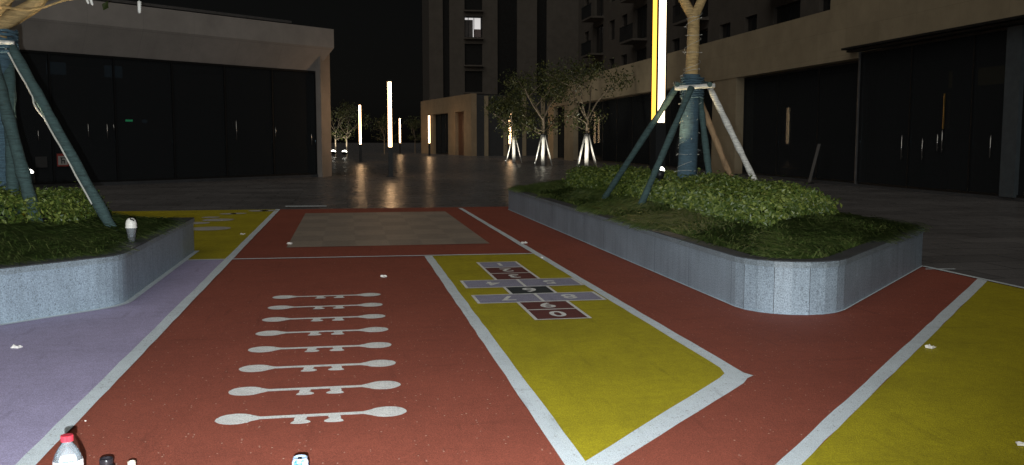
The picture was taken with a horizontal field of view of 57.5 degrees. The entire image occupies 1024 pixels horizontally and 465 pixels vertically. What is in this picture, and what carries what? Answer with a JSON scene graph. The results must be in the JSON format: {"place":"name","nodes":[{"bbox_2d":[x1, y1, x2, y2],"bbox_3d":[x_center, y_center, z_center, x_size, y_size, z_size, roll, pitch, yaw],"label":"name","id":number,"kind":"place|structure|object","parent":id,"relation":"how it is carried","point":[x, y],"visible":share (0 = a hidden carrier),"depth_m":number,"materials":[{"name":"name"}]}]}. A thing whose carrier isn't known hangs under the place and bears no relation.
{"place":"outdoors","nodes":[
{"label":"outdoors","id":0,"kind":"place"},
{"bbox_2d":[0,259,223,464],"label":"lilac rubber ground","id":1,"kind":"structure","parent":0,"point":[54,371],"depth_m":6.12,"materials":[{"name":"purple rubber"}]},
{"bbox_2d":[11,344,22,348],"bbox_3d":[-3.328,0.764,6.271,0.063,0.021,0.049,1,6,10],"label":"litter scrap","id":2,"kind":"object","parent":1,"relation":"on","point":[15,346],"visible":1,"depth_m":6.25,"materials":[{"name":"white paper"}]},
{"bbox_2d":[0,217,193,323],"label":"stone planter","id":3,"kind":"object","parent":1,"relation":"on","point":[41,289],"visible":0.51,"depth_m":7.66,"materials":[{"name":"stone"}]},
{"bbox_2d":[0,0,108,217],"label":"street tree","id":4,"kind":"object","parent":3,"relation":"on","point":[11,17],"visible":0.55,"depth_m":10.43,"materials":[{"name":"beige plant"}]},
{"bbox_2d":[137,1,140,13],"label":"icicle light","id":5,"kind":"object","parent":4,"relation":"hanging from","point":[139,6],"visible":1,"depth_m":9.56,"materials":[{"name":"plastic"}]},
{"bbox_2d":[0,181,111,225],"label":"hedge","id":6,"kind":"object","parent":3,"relation":"on","point":[54,200],"visible":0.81,"depth_m":9.33,"materials":[{"name":"green plant"}]},
{"bbox_2d":[30,169,34,182],"bbox_3d":[-5.283,-0.521,10.211,0.118,0.348,0.119,-1,6,-10],"label":"garden spotlight","id":7,"kind":"object","parent":6,"relation":"in","point":[33,176],"visible":0.23,"depth_m":10.19,"materials":[{"name":"metal"}]},
{"bbox_2d":[0,29,118,230],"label":"tree support","id":8,"kind":"object","parent":3,"relation":"on","point":[18,172],"visible":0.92,"depth_m":9.90,"materials":[{"name":"plastic"}]},
{"bbox_2d":[0,211,191,267],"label":"grass","id":9,"kind":"structure","parent":3,"relation":"in","point":[93,235],"depth_m":8.32,"materials":[{"name":"green plant"}]},
{"bbox_2d":[125,218,136,241],"bbox_3d":[-3.609,-0.026,8.847,0.105,0.229,0.105,-1,6,-10],"label":"garden light","id":10,"kind":"object","parent":3,"relation":"on","point":[130,223],"visible":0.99,"depth_m":8.82,"materials":[{"name":"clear plastic"}]},
{"bbox_2d":[0,251,197,324],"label":"planter base line","id":11,"kind":"object","parent":1,"relation":"on","point":[143,290],"visible":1,"depth_m":8.43,"materials":[{"name":"white rubber"}]},
{"bbox_2d":[19,209,274,259],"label":"yellow rubber ground","id":12,"kind":"structure","parent":0,"point":[217,244],"depth_m":15.12,"materials":[{"name":"yellow rubber"}]},
{"bbox_2d":[193,222,209,223],"bbox_3d":[-5.313,-0.160,15.708,0.440,0.001,0.440,-1,6,-10],"label":"pale dot","id":13,"kind":"object","parent":12,"relation":"on","point":[200,222],"visible":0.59,"depth_m":15.80,"materials":[{"name":"white paint"}]},
{"bbox_2d":[189,259,221,259],"bbox_3d":[-4.738,0.334,10.727,2.776,0.001,0.066,-1,6,-9],"label":"cross line","id":14,"kind":"object","parent":12,"relation":"on","point":[205,259],"visible":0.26,"depth_m":10.91,"materials":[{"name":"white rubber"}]},
{"bbox_2d":[194,227,229,229],"bbox_3d":[-4.779,-0.064,14.736,0.660,0.001,0.660,-1,6,-10],"label":"pale dot","id":15,"kind":"object","parent":12,"relation":"on","point":[209,228],"visible":0.76,"depth_m":14.73,"materials":[{"name":"white paint"}]},
{"bbox_2d":[203,219,233,220],"bbox_3d":[-5.141,-0.222,16.341,0.540,0.001,0.540,-1,6,-10],"label":"pale dot","id":16,"kind":"object","parent":12,"relation":"on","point":[217,219],"visible":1,"depth_m":16.40,"materials":[{"name":"grey paint"}]},
{"bbox_2d":[8,0,333,188],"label":"shop building","id":17,"kind":"structure","parent":0,"point":[150,93],"depth_m":30.62,"materials":[{"name":"black glass"}]},
{"bbox_2d":[19,49,317,184],"bbox_3d":[-13.056,-3.467,28.462,0.100,3.895,17.997,4,7,38],"label":"window frame","id":18,"kind":"structure","parent":17,"relation":"in","point":[32,51],"depth_m":30.75,"materials":[{"name":"metal"}]},
{"bbox_2d":[127,0,422,142],"label":"sky","id":19,"kind":"structure","parent":0,"point":[376,42],"materials":[{"name":"black"}]},
{"bbox_2d":[422,0,578,100],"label":"apartment tower","id":20,"kind":"structure","parent":0,"point":[475,46],"depth_m":107.95,"materials":[{"name":"concrete"}]},
{"bbox_2d":[443,0,449,97],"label":"window","id":21,"kind":"structure","parent":20,"relation":"in","point":[446,82],"depth_m":107.05,"materials":[{"name":"black glass"}]},
{"bbox_2d":[464,16,481,37],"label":"lit window","id":22,"kind":"structure","parent":20,"relation":"in","point":[472,25],"depth_m":107.65,"materials":[{"name":"grey glass"}]},
{"bbox_2d":[464,0,481,9],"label":"window","id":23,"kind":"structure","parent":20,"relation":"in","point":[468,4],"depth_m":107.08,"materials":[{"name":"black glass"}]},
{"bbox_2d":[465,71,481,91],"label":"window","id":24,"kind":"structure","parent":20,"relation":"in","point":[473,79],"depth_m":107.94,"materials":[{"name":"black glass"}]},
{"bbox_2d":[465,44,481,64],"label":"window","id":25,"kind":"structure","parent":20,"relation":"in","point":[473,52],"depth_m":107.65,"materials":[{"name":"black glass"}]},
{"bbox_2d":[497,0,516,94],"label":"window","id":26,"kind":"structure","parent":20,"relation":"in","point":[506,9],"depth_m":108.18,"materials":[{"name":"black glass"}]},
{"bbox_2d":[537,0,546,94],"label":"window","id":27,"kind":"structure","parent":20,"relation":"in","point":[541,4],"depth_m":108.82,"materials":[{"name":"black glass"}]},
{"bbox_2d":[19,143,1023,288],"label":"plaza paving","id":28,"kind":"structure","parent":0,"point":[979,237],"depth_m":23.31,"materials":[{"name":"stone"}]},
{"bbox_2d":[331,99,354,155],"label":"tree","id":29,"kind":"object","parent":28,"relation":"on","point":[349,105],"visible":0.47,"depth_m":81.53,"materials":[{"name":"green plant"}]},
{"bbox_2d":[332,102,374,156],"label":"tree","id":30,"kind":"object","parent":28,"relation":"on","point":[348,123],"visible":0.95,"depth_m":79.50,"materials":[{"name":"green plant"}]},
{"bbox_2d":[358,104,361,161],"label":"lamp column","id":31,"kind":"structure","parent":28,"relation":"on","point":[360,138],"depth_m":59.61,"materials":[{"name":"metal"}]},
{"bbox_2d":[370,115,398,152],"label":"tree","id":32,"kind":"object","parent":28,"relation":"on","point":[382,124],"visible":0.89,"depth_m":99.52,"materials":[{"name":"green plant"}]},
{"bbox_2d":[386,80,395,176],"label":"lamp column","id":33,"kind":"structure","parent":28,"relation":"on","point":[390,142],"depth_m":35.91,"materials":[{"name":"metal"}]},
{"bbox_2d":[399,118,400,153],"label":"lamp column","id":34,"kind":"structure","parent":28,"relation":"on","point":[399,135],"depth_m":96.41,"materials":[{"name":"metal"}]},
{"bbox_2d":[403,116,420,152],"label":"tree","id":35,"kind":"object","parent":28,"relation":"on","point":[415,122],"visible":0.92,"depth_m":103.61,"materials":[{"name":"green plant"}]},
{"bbox_2d":[427,115,431,155],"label":"lamp column","id":36,"kind":"structure","parent":28,"relation":"on","point":[429,136],"depth_m":85.46,"materials":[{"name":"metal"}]},
{"bbox_2d":[421,93,547,155],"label":"pavilion","id":37,"kind":"structure","parent":28,"relation":"on","point":[462,125],"depth_m":84.48,"materials":[{"name":"beige stone"}]},
{"bbox_2d":[458,112,463,154],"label":"door","id":38,"kind":"structure","parent":37,"relation":"in","point":[460,114],"depth_m":86.54,"materials":[{"name":"brown wood"}]},
{"bbox_2d":[479,87,537,162],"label":"young tree","id":39,"kind":"object","parent":28,"relation":"on","point":[510,109],"visible":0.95,"depth_m":57.52,"materials":[{"name":"green plant"}]},
{"bbox_2d":[508,128,511,158],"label":"lamp column","id":40,"kind":"structure","parent":28,"relation":"on","point":[510,147],"depth_m":70.61,"materials":[{"name":"metal"}]},
{"bbox_2d":[506,134,521,162],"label":"tree support","id":41,"kind":"object","parent":28,"relation":"on","point":[509,150],"visible":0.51,"depth_m":57.47,"materials":[{"name":"wood"}]},
{"bbox_2d":[495,59,576,165],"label":"young tree","id":42,"kind":"object","parent":28,"relation":"on","point":[523,90],"visible":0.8,"depth_m":51.98,"materials":[{"name":"green plant"}]},
{"bbox_2d":[535,134,552,165],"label":"tree support","id":43,"kind":"object","parent":28,"relation":"on","point":[547,149],"visible":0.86,"depth_m":51.55,"materials":[{"name":"wood"}]},
{"bbox_2d":[576,133,596,165],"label":"tree support","id":44,"kind":"object","parent":28,"relation":"on","point":[586,134],"visible":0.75,"depth_m":45.61,"materials":[{"name":"wood"}]},
{"bbox_2d":[536,50,638,167],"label":"young tree","id":45,"kind":"object","parent":28,"relation":"on","point":[581,78],"visible":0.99,"depth_m":45.25,"materials":[{"name":"green plant"}]},
{"bbox_2d":[805,144,820,183],"bbox_3d":[9.745,-2.228,30.238,0.390,1.280,0.280,-1,6,-10],"label":"leaning board","id":46,"kind":"object","parent":28,"relation":"on","point":[813,164],"visible":0.93,"depth_m":30.21,"materials":[{"name":"wood"}]},
{"bbox_2d":[36,207,1022,464],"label":"red rubber ground","id":47,"kind":"structure","parent":0,"point":[166,399],"depth_m":5.86,"materials":[{"name":"red rubber"}]},
{"bbox_2d":[52,433,83,464],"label":"water bottle","id":48,"kind":"object","parent":47,"relation":"on","point":[66,439],"visible":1,"depth_m":3.46,"materials":[{"name":"white plastic"}]},
{"bbox_2d":[99,456,113,464],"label":"bottle","id":49,"kind":"object","parent":47,"relation":"on","point":[106,460],"visible":1,"depth_m":3.81,"materials":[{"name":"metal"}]},
{"bbox_2d":[127,460,135,464],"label":"bottle","id":50,"kind":"object","parent":47,"relation":"on","point":[131,462],"visible":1,"depth_m":3.78,"materials":[{"name":"white plastic"}]},
{"bbox_2d":[15,209,279,464],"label":"lane line","id":51,"kind":"object","parent":47,"relation":"on","point":[50,439],"visible":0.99,"depth_m":5.58,"materials":[{"name":"white paint"}]},
{"bbox_2d":[292,455,308,464],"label":"drink can","id":52,"kind":"object","parent":47,"relation":"on","point":[300,460],"visible":1,"depth_m":3.75,"materials":[{"name":"metal"}]},
{"bbox_2d":[215,406,406,424],"bbox_3d":[-1.008,0.928,4.712,0.950,0.001,0.234,-1,6,-10],"label":"bar marking","id":53,"kind":"object","parent":47,"relation":"on","point":[386,411],"visible":1,"depth_m":4.71,"materials":[{"name":"white paint"}]},
{"bbox_2d":[228,381,400,395],"bbox_3d":[-1.099,0.877,5.230,0.950,0.001,0.232,-1,6,-10],"label":"bar marking","id":54,"kind":"object","parent":47,"relation":"on","point":[242,391],"visible":1,"depth_m":5.24,"materials":[{"name":"white paint"}]},
{"bbox_2d":[239,360,395,371],"bbox_3d":[-1.193,0.826,5.749,0.951,0.001,0.233,-1,6,-10],"label":"bar marking","id":55,"kind":"object","parent":47,"relation":"on","point":[307,368],"visible":1,"depth_m":5.75,"materials":[{"name":"white paint"}]},
{"bbox_2d":[248,342,390,351],"bbox_3d":[-1.285,0.774,6.267,0.948,0.001,0.231,-1,6,-10],"label":"bar marking","id":56,"kind":"object","parent":47,"relation":"on","point":[313,349],"visible":1,"depth_m":6.28,"materials":[{"name":"white paint"}]},
{"bbox_2d":[256,327,387,335],"bbox_3d":[-1.377,0.723,6.787,0.950,0.001,0.233,-1,6,-10],"label":"bar marking","id":57,"kind":"object","parent":47,"relation":"on","point":[337,332],"visible":1,"depth_m":6.80,"materials":[{"name":"white paint"}]},
{"bbox_2d":[262,314,384,321],"bbox_3d":[-1.469,0.672,7.305,0.952,0.001,0.231,-1,6,-10],"label":"bar marking","id":58,"kind":"object","parent":47,"relation":"on","point":[274,319],"visible":1,"depth_m":7.30,"materials":[{"name":"white paint"}]},
{"bbox_2d":[268,303,382,308],"bbox_3d":[-1.562,0.620,7.825,0.948,0.001,0.233,-1,6,-10],"label":"bar marking","id":59,"kind":"object","parent":47,"relation":"on","point":[335,307],"visible":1,"depth_m":7.83,"materials":[{"name":"white paint"}]},
{"bbox_2d":[272,293,380,298],"bbox_3d":[-1.653,0.569,8.344,0.952,0.001,0.233,-1,6,-10],"label":"bar marking","id":60,"kind":"object","parent":47,"relation":"on","point":[318,297],"visible":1,"depth_m":8.33,"materials":[{"name":"white paint"}]},
{"bbox_2d":[238,253,532,258],"bbox_3d":[-1.512,0.283,11.232,3.577,0.001,0.070,-1,6,-9],"label":"cross line","id":61,"kind":"object","parent":47,"relation":"on","point":[379,256],"visible":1,"depth_m":11.19,"materials":[{"name":"white paint"}]},
{"bbox_2d":[287,211,487,246],"bbox_3d":[-2.127,-0.110,15.245,2.680,0.001,5.800,-1,6,-10],"label":"chequered mat","id":62,"kind":"object","parent":47,"relation":"on","point":[370,229],"visible":1,"depth_m":14.44,"materials":[{"name":"grey rubber"}]},
{"bbox_2d":[433,254,723,460],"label":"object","id":63,"kind":"structure","parent":47,"relation":"on","point":[608,374],"depth_m":5.95,"materials":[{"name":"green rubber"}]},
{"bbox_2d":[460,261,606,319],"bbox_3d":[0.112,0.504,8.979,1.153,0.006,3.488,-1,6,-10],"label":"hopscotch grid","id":64,"kind":"object","parent":63,"relation":"on","point":[533,296],"visible":1,"depth_m":8.50,"materials":[{"name":"white paint"}]},
{"bbox_2d":[425,208,752,464],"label":"hopscotch border line","id":65,"kind":"object","parent":47,"relation":"on","point":[731,378],"visible":1,"depth_m":5.16,"materials":[{"name":"white paint"}]},
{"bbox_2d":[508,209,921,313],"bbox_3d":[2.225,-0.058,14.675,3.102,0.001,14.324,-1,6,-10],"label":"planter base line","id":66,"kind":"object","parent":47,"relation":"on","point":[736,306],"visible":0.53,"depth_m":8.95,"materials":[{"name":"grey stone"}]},
{"bbox_2d":[508,184,923,314],"bbox_3d":[2.225,-0.329,14.648,3.094,0.590,14.316,-1,6,-10],"label":"stone planter","id":67,"kind":"object","parent":47,"relation":"on","point":[842,280],"visible":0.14,"depth_m":8.47,"materials":[{"name":"stone"}]},
{"bbox_2d":[650,0,667,183],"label":"lamp column","id":68,"kind":"structure","parent":67,"relation":"on","point":[659,60],"depth_m":13.78,"materials":[{"name":"metal"}]},
{"bbox_2d":[602,77,757,205],"bbox_3d":[2.352,-1.208,13.381,1.944,1.997,2.457,-1,6,-10],"label":"tree support","id":69,"kind":"object","parent":67,"relation":"on","point":[688,90],"visible":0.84,"depth_m":13.03,"materials":[{"name":"teal"}]},
{"bbox_2d":[677,0,706,187],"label":"street tree","id":70,"kind":"object","parent":67,"relation":"on","point":[689,126],"visible":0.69,"depth_m":13.09,"materials":[{"name":"beige plant"}]},
{"bbox_2d":[674,15,701,171],"bbox_3d":[2.500,-1.918,13.189,0.360,2.353,0.347,-1,6,-10],"label":"light cord","id":71,"kind":"object","parent":70,"relation":"attached to","point":[682,75],"visible":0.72,"depth_m":13.12,"materials":[{"name":"plastic"}]},
{"bbox_2d":[562,161,841,228],"bbox_3d":[2.504,-0.651,13.492,1.733,0.620,8.839,-1,6,-10],"label":"hedge","id":72,"kind":"object","parent":67,"relation":"on","point":[768,197],"visible":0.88,"depth_m":10.82,"materials":[{"name":"green plant"}]},
{"bbox_2d":[656,167,664,184],"bbox_3d":[2.061,-0.740,12.996,0.142,0.354,0.139,-1,6,-10],"label":"garden spotlight","id":73,"kind":"object","parent":72,"relation":"in","point":[660,175],"visible":0.51,"depth_m":12.93,"materials":[{"name":"metal"}]},
{"bbox_2d":[505,178,932,259],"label":"grass","id":74,"kind":"structure","parent":67,"relation":"in","point":[814,236],"depth_m":9.69,"materials":[{"name":"green plant"}]},
{"bbox_2d":[775,279,987,464],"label":"diagonal line","id":75,"kind":"object","parent":47,"relation":"on","point":[805,448],"visible":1,"depth_m":5.24,"materials":[{"name":"white paint"}]},
{"bbox_2d":[923,266,1023,287],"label":"edge line","id":76,"kind":"object","parent":47,"relation":"on","point":[974,277],"visible":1,"depth_m":9.48,"materials":[{"name":"grey paint"}]},
{"bbox_2d":[547,0,1023,201],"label":"podium building","id":77,"kind":"structure","parent":0,"point":[923,96],"depth_m":27.98,"materials":[{"name":"black glass"}]},
{"bbox_2d":[578,89,704,169],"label":"window frame","id":78,"kind":"structure","parent":77,"relation":"in","point":[670,166],"depth_m":53.56,"materials":[{"name":"metal"}]},
{"bbox_2d":[578,0,830,75],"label":"apartment tower","id":79,"kind":"structure","parent":77,"relation":"on","point":[620,31],"depth_m":65.12,"materials":[{"name":"concrete"}]},
{"bbox_2d":[596,25,602,52],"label":"window","id":80,"kind":"structure","parent":79,"relation":"in","point":[599,29],"depth_m":78.36,"materials":[{"name":"black glass"}]},
{"bbox_2d":[597,0,603,15],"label":"window","id":81,"kind":"structure","parent":79,"relation":"in","point":[599,2],"depth_m":78.32,"materials":[{"name":"black glass"}]},
{"bbox_2d":[611,20,614,39],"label":"window","id":82,"kind":"structure","parent":79,"relation":"in","point":[613,22],"depth_m":74.62,"materials":[{"name":"black glass"}]},
{"bbox_2d":[623,15,626,34],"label":"window","id":83,"kind":"structure","parent":79,"relation":"in","point":[625,17],"depth_m":71.40,"materials":[{"name":"black glass"}]},
{"bbox_2d":[624,55,626,64],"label":"window","id":84,"kind":"structure","parent":79,"relation":"in","point":[625,56],"depth_m":71.56,"materials":[{"name":"black glass"}]},
{"bbox_2d":[636,48,645,61],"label":"window","id":85,"kind":"structure","parent":79,"relation":"in","point":[641,54],"depth_m":67.68,"materials":[{"name":"black glass"}]},
{"bbox_2d":[637,5,646,37],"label":"window","id":86,"kind":"structure","parent":79,"relation":"in","point":[642,12],"depth_m":67.32,"materials":[{"name":"black glass"}]},
{"bbox_2d":[674,38,679,51],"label":"window","id":87,"kind":"structure","parent":79,"relation":"in","point":[677,42],"depth_m":60.34,"materials":[{"name":"black glass"}]},
{"bbox_2d":[694,0,707,16],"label":"window","id":88,"kind":"structure","parent":79,"relation":"in","point":[704,13],"depth_m":55.58,"materials":[{"name":"black glass"}]},
{"bbox_2d":[699,29,707,44],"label":"window","id":89,"kind":"structure","parent":79,"relation":"in","point":[704,37],"depth_m":55.93,"materials":[{"name":"black glass"}]},
{"bbox_2d":[722,23,729,37],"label":"window","id":90,"kind":"structure","parent":79,"relation":"in","point":[726,28],"depth_m":52.56,"materials":[{"name":"black glass"}]},
{"bbox_2d":[748,15,756,31],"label":"window","id":91,"kind":"structure","parent":79,"relation":"in","point":[752,21],"depth_m":49.19,"materials":[{"name":"black glass"}]},
{"bbox_2d":[776,1,799,23],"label":"window","id":92,"kind":"structure","parent":79,"relation":"in","point":[791,11],"depth_m":45.18,"materials":[{"name":"black glass"}]},
{"bbox_2d":[823,0,830,10],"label":"window","id":93,"kind":"structure","parent":79,"relation":"in","point":[826,6],"depth_m":41.62,"materials":[{"name":"black glass"}]},
{"bbox_2d":[742,60,857,182],"bbox_3d":[9.972,-3.785,32.573,0.100,3.760,8.900,-1,6,-10],"label":"window frame","id":94,"kind":"structure","parent":77,"relation":"in","point":[856,61],"depth_m":32.78,"materials":[{"name":"metal"}]},
{"bbox_2d":[856,24,1023,197],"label":"window frame","id":95,"kind":"structure","parent":77,"relation":"in","point":[968,191],"depth_m":24.84,"materials":[{"name":"metal"}]},
{"bbox_2d":[801,281,1023,464],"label":"yellow rubber ground","id":96,"kind":"structure","parent":0,"point":[955,396],"depth_m":4.96,"materials":[{"name":"yellow rubber"}]},
{"bbox_2d":[925,344,935,348],"bbox_3d":[2.813,0.763,6.270,0.064,0.023,0.053,-4,7,-37],"label":"litter scrap","id":97,"kind":"object","parent":96,"relation":"on","point":[929,346],"visible":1,"depth_m":6.25,"materials":[{"name":"white paper"}]},
{"bbox_2d":[1015,441,1023,445],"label":"litter scrap","id":98,"kind":"object","parent":96,"relation":"on","point":[1018,443],"visible":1,"depth_m":4.26,"materials":[{"name":"white paper"}]}
]}

